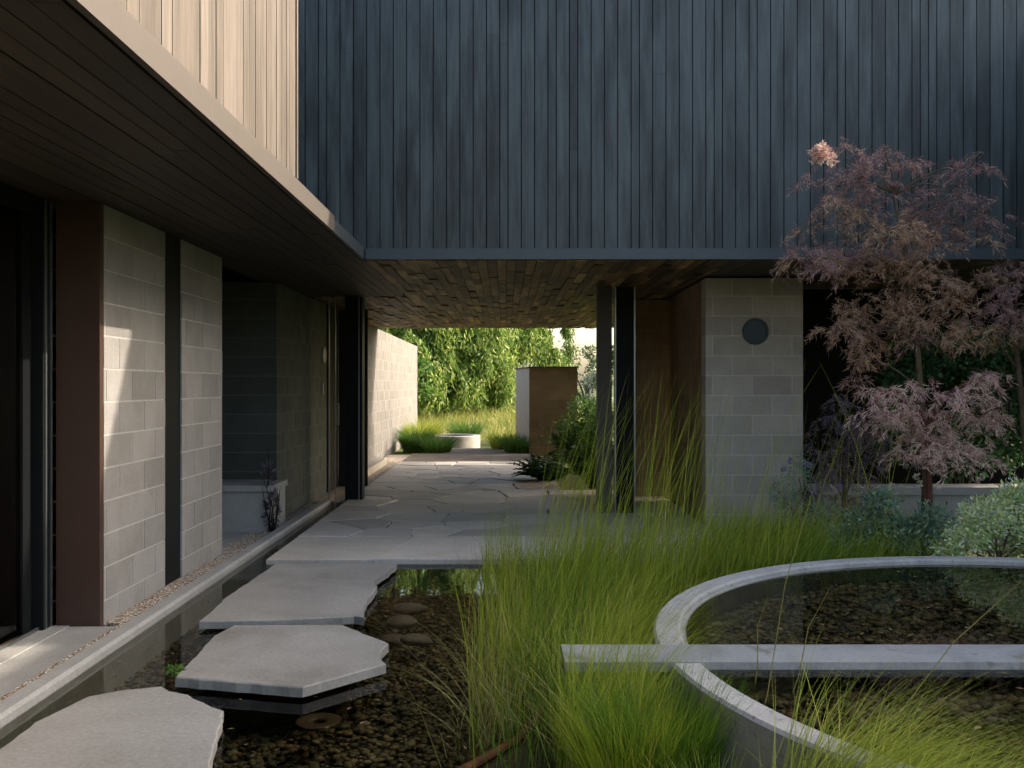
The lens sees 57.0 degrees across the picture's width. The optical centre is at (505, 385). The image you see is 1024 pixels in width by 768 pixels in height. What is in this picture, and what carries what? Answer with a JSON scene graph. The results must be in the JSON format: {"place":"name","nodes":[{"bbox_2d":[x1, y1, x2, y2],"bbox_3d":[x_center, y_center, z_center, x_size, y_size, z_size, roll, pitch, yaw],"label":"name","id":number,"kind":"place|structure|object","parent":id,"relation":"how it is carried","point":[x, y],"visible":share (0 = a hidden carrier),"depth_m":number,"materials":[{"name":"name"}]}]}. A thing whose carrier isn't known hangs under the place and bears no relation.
{"place":"outdoors","nodes":[
{"label":"outdoors","id":0,"kind":"place"},
{"bbox_2d":[118,583,670,767],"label":"pool bed","id":1,"kind":"object","parent":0,"point":[329,762],"depth_m":4.70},
{"bbox_2d":[0,687,223,767],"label":"stepping stone","id":2,"kind":"object","parent":1,"relation":"on","point":[156,727],"visible":1,"depth_m":3.70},
{"bbox_2d":[175,625,388,728],"bbox_3d":[-1.097,1.523,4.862,1.014,0.294,1.126,0,0,0],"label":"stepping stone","id":3,"kind":"object","parent":1,"relation":"on","point":[278,675],"visible":0.98,"depth_m":4.65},
{"bbox_2d":[199,563,396,629],"bbox_3d":[-1.328,1.523,6.413,0.980,0.294,1.818,0,0,0],"label":"stepping stone","id":4,"kind":"object","parent":1,"relation":"on","point":[343,594],"visible":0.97,"depth_m":6.14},
{"bbox_2d":[112,569,651,767],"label":"pebbles","id":5,"kind":"object","parent":1,"relation":"on","point":[280,748],"visible":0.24,"depth_m":4.92,"materials":[{"name":"brown gravel"}]},
{"bbox_2d":[485,683,579,767],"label":"planting bed","id":6,"kind":"object","parent":1,"relation":"on","point":[524,752],"visible":0.2,"depth_m":3.66,"materials":[{"name":"soil"}]},
{"bbox_2d":[457,674,556,767],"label":"pool edging","id":7,"kind":"object","parent":6,"relation":"on","point":[491,755],"visible":0.46,"depth_m":3.69,"materials":[{"name":"brown metal"}]},
{"bbox_2d":[539,670,722,767],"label":"grass tussock","id":8,"kind":"object","parent":6,"relation":"on","point":[591,759],"depth_m":3.28,"materials":[{"name":"green plant"}]},
{"bbox_2d":[547,641,771,767],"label":"grass tussock","id":9,"kind":"object","parent":6,"relation":"on","point":[703,729],"depth_m":3.31,"materials":[{"name":"green plant"}]},
{"bbox_2d":[632,732,761,767],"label":"grass tussock","id":10,"kind":"object","parent":6,"relation":"on","point":[703,759],"depth_m":3.17,"materials":[{"name":"green plant"}]},
{"bbox_2d":[445,354,977,767],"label":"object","id":11,"kind":"object","parent":6,"relation":"on","point":[637,632],"visible":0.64,"depth_m":5.96,"materials":[{"name":"green plant"}]},
{"bbox_2d":[757,617,1023,767],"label":"grass tussock","id":12,"kind":"object","parent":6,"relation":"on","point":[892,754],"depth_m":2.81,"materials":[{"name":"green plant"}]},
{"bbox_2d":[403,448,536,461],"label":"path","id":13,"kind":"structure","parent":0,"point":[472,455],"depth_m":18.75,"materials":[{"name":"grey concrete"}]},
{"bbox_2d":[266,461,718,564],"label":"paving","id":14,"kind":"structure","parent":0,"point":[419,501],"depth_m":9.98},
{"bbox_2d":[417,404,613,440],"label":"meadow grass","id":15,"kind":"structure","parent":0,"point":[490,415],"depth_m":29.64,"materials":[{"name":"green plant"}]},
{"bbox_2d":[514,328,613,385],"label":"sky","id":16,"kind":"structure","parent":0,"point":[586,337],"materials":[{"name":"white"}]},
{"bbox_2d":[612,345,613,374],"bbox_3d":[3.286,-0.523,19.564,3.081,3.975,3.594,0,0,33],"label":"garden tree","id":17,"kind":"object","parent":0,"point":[612,358],"visible":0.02,"depth_m":19.25,"materials":[{"name":"green plant"}]},
{"bbox_2d":[312,386,1023,598],"bbox_3d":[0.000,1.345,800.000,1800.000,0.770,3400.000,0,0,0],"label":"ground","id":18,"kind":"structure","parent":0,"point":[483,444],"depth_m":14.96,"materials":[{"name":"green plant"}]},
{"bbox_2d":[0,499,330,748],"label":"kerb","id":19,"kind":"structure","parent":18,"relation":"on","point":[135,644],"depth_m":5.47,"materials":[{"name":"concrete"}]},
{"bbox_2d":[0,455,409,701],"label":"gravel strip","id":20,"kind":"object","parent":18,"relation":"on","point":[233,548],"visible":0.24,"depth_m":7.34,"materials":[{"name":"grey gravel"}]},
{"bbox_2d":[259,450,283,531],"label":"potted plant","id":21,"kind":"object","parent":20,"relation":"on","point":[276,500],"visible":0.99,"depth_m":9.23,"materials":[{"name":"black plant"}]},
{"bbox_2d":[338,457,386,485],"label":"plinth","id":22,"kind":"structure","parent":18,"relation":"on","point":[375,464],"depth_m":16.04,"materials":[{"name":"beige concrete"}]},
{"bbox_2d":[338,311,416,475],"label":"garden wall","id":23,"kind":"structure","parent":18,"relation":"on","point":[392,383],"depth_m":19.50,"materials":[{"name":"beige brick"}]},
{"bbox_2d":[393,424,441,452],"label":"grass tussock","id":24,"kind":"object","parent":18,"relation":"on","point":[408,444],"depth_m":20.38,"materials":[{"name":"green plant"}]},
{"bbox_2d":[417,355,437,400],"bbox_3d":[-3.396,0.185,29.146,2.410,2.238,1.804,0,0,-41],"label":"tree","id":25,"kind":"object","parent":18,"relation":"on","point":[427,392],"visible":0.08,"depth_m":29.18,"materials":[{"name":"green plant"}]},
{"bbox_2d":[402,416,455,435],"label":"grass tussock","id":26,"kind":"object","parent":18,"relation":"on","point":[415,429],"depth_m":22.19,"materials":[{"name":"green plant"}]},
{"bbox_2d":[415,430,462,452],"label":"grass tussock","id":27,"kind":"object","parent":18,"relation":"on","point":[433,445],"depth_m":19.92,"materials":[{"name":"green plant"}]},
{"bbox_2d":[377,328,521,415],"bbox_3d":[-3.398,-3.008,34.145,7.842,8.455,7.510,0,0,-41],"label":"weeping tree","id":28,"kind":"object","parent":18,"relation":"on","point":[462,373],"visible":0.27,"depth_m":32.21,"materials":[{"name":"green plant"}]},
{"bbox_2d":[435,434,479,447],"bbox_3d":[-1.250,1.312,22.200,1.320,0.295,1.320,0,0,0],"label":"round trough","id":29,"kind":"object","parent":18,"relation":"on","point":[471,441],"visible":0.52,"depth_m":21.70,"materials":[{"name":"concrete"}]},
{"bbox_2d":[434,415,492,434],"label":"grass tussock","id":30,"kind":"object","parent":18,"relation":"on","point":[462,429],"depth_m":23.86,"materials":[{"name":"green plant"}]},
{"bbox_2d":[268,464,663,582],"bbox_3d":[0.035,1.509,12.480,3.910,0.182,9.720,0,0,0],"label":"paving base","id":31,"kind":"object","parent":18,"relation":"on","point":[415,573],"visible":0.07,"depth_m":7.62,"materials":[{"name":"concrete"}]},
{"bbox_2d":[482,427,518,448],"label":"grass tussock","id":32,"kind":"object","parent":18,"relation":"on","point":[491,439],"depth_m":21.04,"materials":[{"name":"green plant"}]},
{"bbox_2d":[434,327,581,407],"bbox_3d":[-0.503,-3.171,40.087,7.608,8.665,7.206,0,0,-35],"label":"weeping tree","id":33,"kind":"object","parent":18,"relation":"on","point":[536,348],"visible":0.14,"depth_m":38.41,"materials":[{"name":"green plant"}]},
{"bbox_2d":[0,0,1023,697],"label":"house","id":34,"kind":"structure","parent":18,"relation":"on","point":[216,216],"depth_m":8.21,"materials":[{"name":"wood"}]},
{"bbox_2d":[0,182,51,650],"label":"sliding door","id":35,"kind":"structure","parent":34,"relation":"in","point":[25,218],"depth_m":5.42,"materials":[{"name":"black glass"}]},
{"bbox_2d":[222,479,287,531],"bbox_3d":[-2.947,1.220,9.531,1.345,0.480,0.622,0,0,0],"label":"bench","id":36,"kind":"object","parent":34,"relation":"on","point":[243,509],"visible":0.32,"depth_m":9.25,"materials":[{"name":"concrete"}]},
{"bbox_2d":[326,305,367,492],"bbox_3d":[-2.241,0.190,13.030,0.558,2.540,0.820,0,0,0],"label":"entry door","id":37,"kind":"structure","parent":34,"relation":"in","point":[340,407],"depth_m":13.41,"materials":[{"name":"grey metal"}]},
{"bbox_2d":[494,430,538,452],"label":"grass tussock","id":38,"kind":"object","parent":18,"relation":"on","point":[513,445],"depth_m":19.78,"materials":[{"name":"green plant"}]},
{"bbox_2d":[512,361,533,404],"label":"silver shrub","id":39,"kind":"object","parent":18,"relation":"on","point":[515,371],"visible":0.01,"depth_m":23.21,"materials":[{"name":"green plant"}]},
{"bbox_2d":[506,449,575,480],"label":"fern","id":40,"kind":"object","parent":18,"relation":"on","point":[536,469],"visible":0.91,"depth_m":13.83,"materials":[{"name":"green plant"}]},
{"bbox_2d":[514,366,578,454],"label":"block pillar","id":41,"kind":"structure","parent":18,"relation":"on","point":[544,394],"depth_m":19.75,"materials":[{"name":"concrete"}]},
{"bbox_2d":[529,410,613,475],"bbox_3d":[1.072,0.905,14.961,1.223,1.051,1.455,0,0,17],"label":"shrub","id":42,"kind":"object","parent":18,"relation":"on","point":[574,432],"visible":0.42,"depth_m":14.81,"materials":[{"name":"green plant"}]},
{"bbox_2d":[553,394,613,438],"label":"garden shrub","id":43,"kind":"object","parent":18,"relation":"on","point":[590,404],"visible":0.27,"depth_m":18.46,"materials":[{"name":"green plant"}]},
{"bbox_2d":[553,433,613,488],"bbox_3d":[1.197,1.044,13.048,1.129,0.772,1.206,0,0,0],"label":"fern","id":44,"kind":"object","parent":18,"relation":"on","point":[580,457],"visible":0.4,"depth_m":12.89,"materials":[{"name":"green plant"}]},
{"bbox_2d":[570,363,613,413],"bbox_3d":[2.522,0.255,29.065,1.671,1.930,1.693,0,0,-24],"label":"tree","id":45,"kind":"object","parent":18,"relation":"on","point":[591,386],"visible":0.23,"depth_m":28.93,"materials":[{"name":"green plant"}]},
{"bbox_2d":[574,344,613,387],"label":"tree","id":46,"kind":"object","parent":18,"relation":"on","point":[588,356],"visible":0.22,"depth_m":41.66,"materials":[{"name":"green plant"}]},
{"bbox_2d":[379,503,888,767],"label":"dry grass","id":47,"kind":"structure","parent":18,"relation":"on","point":[489,723],"depth_m":4.18,"materials":[{"name":"plant"}]},
{"bbox_2d":[444,502,977,767],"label":"undergrowth","id":48,"kind":"object","parent":18,"relation":"on","point":[809,558],"visible":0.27,"depth_m":5.33,"materials":[{"name":"green plant"}]},
{"bbox_2d":[767,451,843,534],"bbox_3d":[2.342,0.867,7.319,0.391,0.711,0.603,0,0,-43],"label":"shrub","id":49,"kind":"object","parent":48,"relation":"on","point":[782,497],"visible":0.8,"depth_m":7.38,"materials":[{"name":"green plant"}]},
{"bbox_2d":[783,394,920,530],"bbox_3d":[2.730,0.653,7.557,1.157,1.190,0.815,0,0,-31],"label":"smoke bush","id":50,"kind":"object","parent":48,"relation":"on","point":[845,462],"visible":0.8,"depth_m":7.55,"materials":[{"name":"purple plant"}]},
{"bbox_2d":[653,556,1023,767],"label":"round pond","id":51,"kind":"structure","parent":18,"relation":"on","point":[769,582],"depth_m":5.00,"materials":[{"name":"concrete"}]},
{"bbox_2d":[752,597,767,698],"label":"grass stalk","id":52,"kind":"object","parent":51,"relation":"on","point":[757,651],"depth_m":3.58,"materials":[{"name":"plant"}]},
{"bbox_2d":[764,487,813,705],"bbox_3d":[0.989,0.850,3.362,0.224,0.995,0.015,0,0,37],"label":"grass stalk","id":53,"kind":"object","parent":51,"relation":"on","point":[781,607],"depth_m":3.36,"materials":[{"name":"plant"}]},
{"bbox_2d":[561,644,1023,671],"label":"concrete beam","id":54,"kind":"structure","parent":51,"relation":"on","point":[982,657],"depth_m":3.87,"materials":[{"name":"grey concrete"}]},
{"bbox_2d":[692,579,1023,767],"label":"pebbles","id":55,"kind":"object","parent":51,"relation":"on","point":[795,627],"visible":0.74,"depth_m":4.61,"materials":[{"name":"brown gravel"}]},
{"bbox_2d":[784,590,828,714],"bbox_3d":[1.097,1.023,3.480,0.019,0.581,0.217,0,0,-38],"label":"grass stalk","id":56,"kind":"object","parent":55,"relation":"on","point":[802,658],"depth_m":3.48,"materials":[{"name":"plant"}]},
{"bbox_2d":[874,581,1021,739],"bbox_3d":[1.441,0.978,3.168,0.534,0.671,0.008,0,0,16],"label":"grass stalk","id":57,"kind":"object","parent":51,"relation":"on","point":[941,658],"depth_m":3.16,"materials":[{"name":"plant"}]},
{"bbox_2d":[707,686,1023,767],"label":"grass tussock","id":58,"kind":"object","parent":18,"relation":"on","point":[984,763],"depth_m":2.58,"materials":[{"name":"green plant"}]},
{"bbox_2d":[769,137,1023,545],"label":"red leaf tree","id":59,"kind":"object","parent":18,"relation":"on","point":[822,154],"visible":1,"depth_m":7.03,"materials":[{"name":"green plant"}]},
{"bbox_2d":[817,473,985,556],"bbox_3d":[2.868,0.955,6.682,1.293,0.679,0.552,0,0,0],"label":"shrub","id":60,"kind":"object","parent":18,"relation":"on","point":[882,504],"visible":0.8,"depth_m":6.59,"materials":[{"name":"green plant"}]},
{"bbox_2d":[807,484,1022,544],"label":"wall","id":61,"kind":"structure","parent":18,"relation":"on","point":[952,495],"depth_m":8.62,"materials":[{"name":"concrete"}]},
{"bbox_2d":[843,368,1017,545],"bbox_3d":[3.093,0.518,6.668,0.986,1.291,1.450,0,0,37],"label":"red leaf tree","id":62,"kind":"object","parent":18,"relation":"on","point":[927,448],"visible":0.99,"depth_m":6.64,"materials":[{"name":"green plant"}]},
{"bbox_2d":[864,317,1023,483],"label":"shrub","id":63,"kind":"object","parent":18,"relation":"on","point":[953,369],"visible":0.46,"depth_m":9.13,"materials":[{"name":"green plant"}]},
{"bbox_2d":[925,475,1023,557],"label":"shrub","id":64,"kind":"object","parent":18,"relation":"on","point":[983,532],"visible":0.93,"depth_m":6.46,"materials":[{"name":"green plant"}]},
{"bbox_2d":[940,256,1023,481],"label":"red leaf tree","id":65,"kind":"object","parent":18,"relation":"on","point":[1015,335],"visible":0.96,"depth_m":7.28,"materials":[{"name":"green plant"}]},
{"label":"pool water","id":66,"kind":"structure","parent":0,"visible":0},
{"bbox_2d":[164,663,185,678],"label":"shrub","id":67,"kind":"object","parent":66,"relation":"on","point":[177,670],"visible":0.84,"depth_m":4.44,"materials":[{"name":"green plant"}]},
{"bbox_2d":[295,713,341,728],"bbox_3d":[-0.830,1.491,4.186,0.207,0.010,0.207,0,0,0],"label":"lily pad","id":68,"kind":"object","parent":66,"relation":"in","point":[329,720],"visible":0.99,"depth_m":4.18,"materials":[{"name":"brown plant"}]},
{"bbox_2d":[380,633,403,645],"bbox_3d":[-0.672,1.532,5.672,0.165,0.070,0.114,0,0,0],"label":"rock","id":69,"kind":"object","parent":66,"relation":"in","point":[394,638],"visible":0.74,"depth_m":5.63,"materials":[{"name":"brown stone"}]},
{"bbox_2d":[386,615,416,628],"bbox_3d":[-0.672,1.532,6.104,0.203,0.085,0.151,0,0,0],"label":"rock","id":70,"kind":"object","parent":66,"relation":"in","point":[401,622],"visible":0.98,"depth_m":6.06,"materials":[{"name":"brown stone"}]},
{"bbox_2d":[392,602,427,614],"bbox_3d":[-0.654,1.530,6.460,0.249,0.083,0.105,0,0,0],"label":"rock","id":71,"kind":"object","parent":66,"relation":"in","point":[406,608],"visible":0.99,"depth_m":6.43,"materials":[{"name":"brown stone"}]},
{"bbox_2d":[400,633,432,646],"bbox_3d":[-0.537,1.528,5.663,0.203,0.068,0.152,0,0,0],"label":"rock","id":72,"kind":"object","parent":66,"relation":"in","point":[415,639],"visible":0.98,"depth_m":5.61,"materials":[{"name":"brown stone"}]},
{"bbox_2d":[406,683,441,767],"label":"dead stalk","id":73,"kind":"object","parent":66,"relation":"in","point":[426,727],"visible":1,"depth_m":4.00,"materials":[{"name":"plant"}]},
{"bbox_2d":[435,725,446,757],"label":"dead stalk","id":74,"kind":"object","parent":66,"relation":"in","point":[443,742],"visible":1,"depth_m":3.84,"materials":[{"name":"plant"}]},
{"bbox_2d":[66,564,1022,761],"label":"leaf litter","id":75,"kind":"object","parent":66,"relation":"on","point":[976,727],"visible":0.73,"depth_m":4.62,"materials":[{"name":"brown plant"}]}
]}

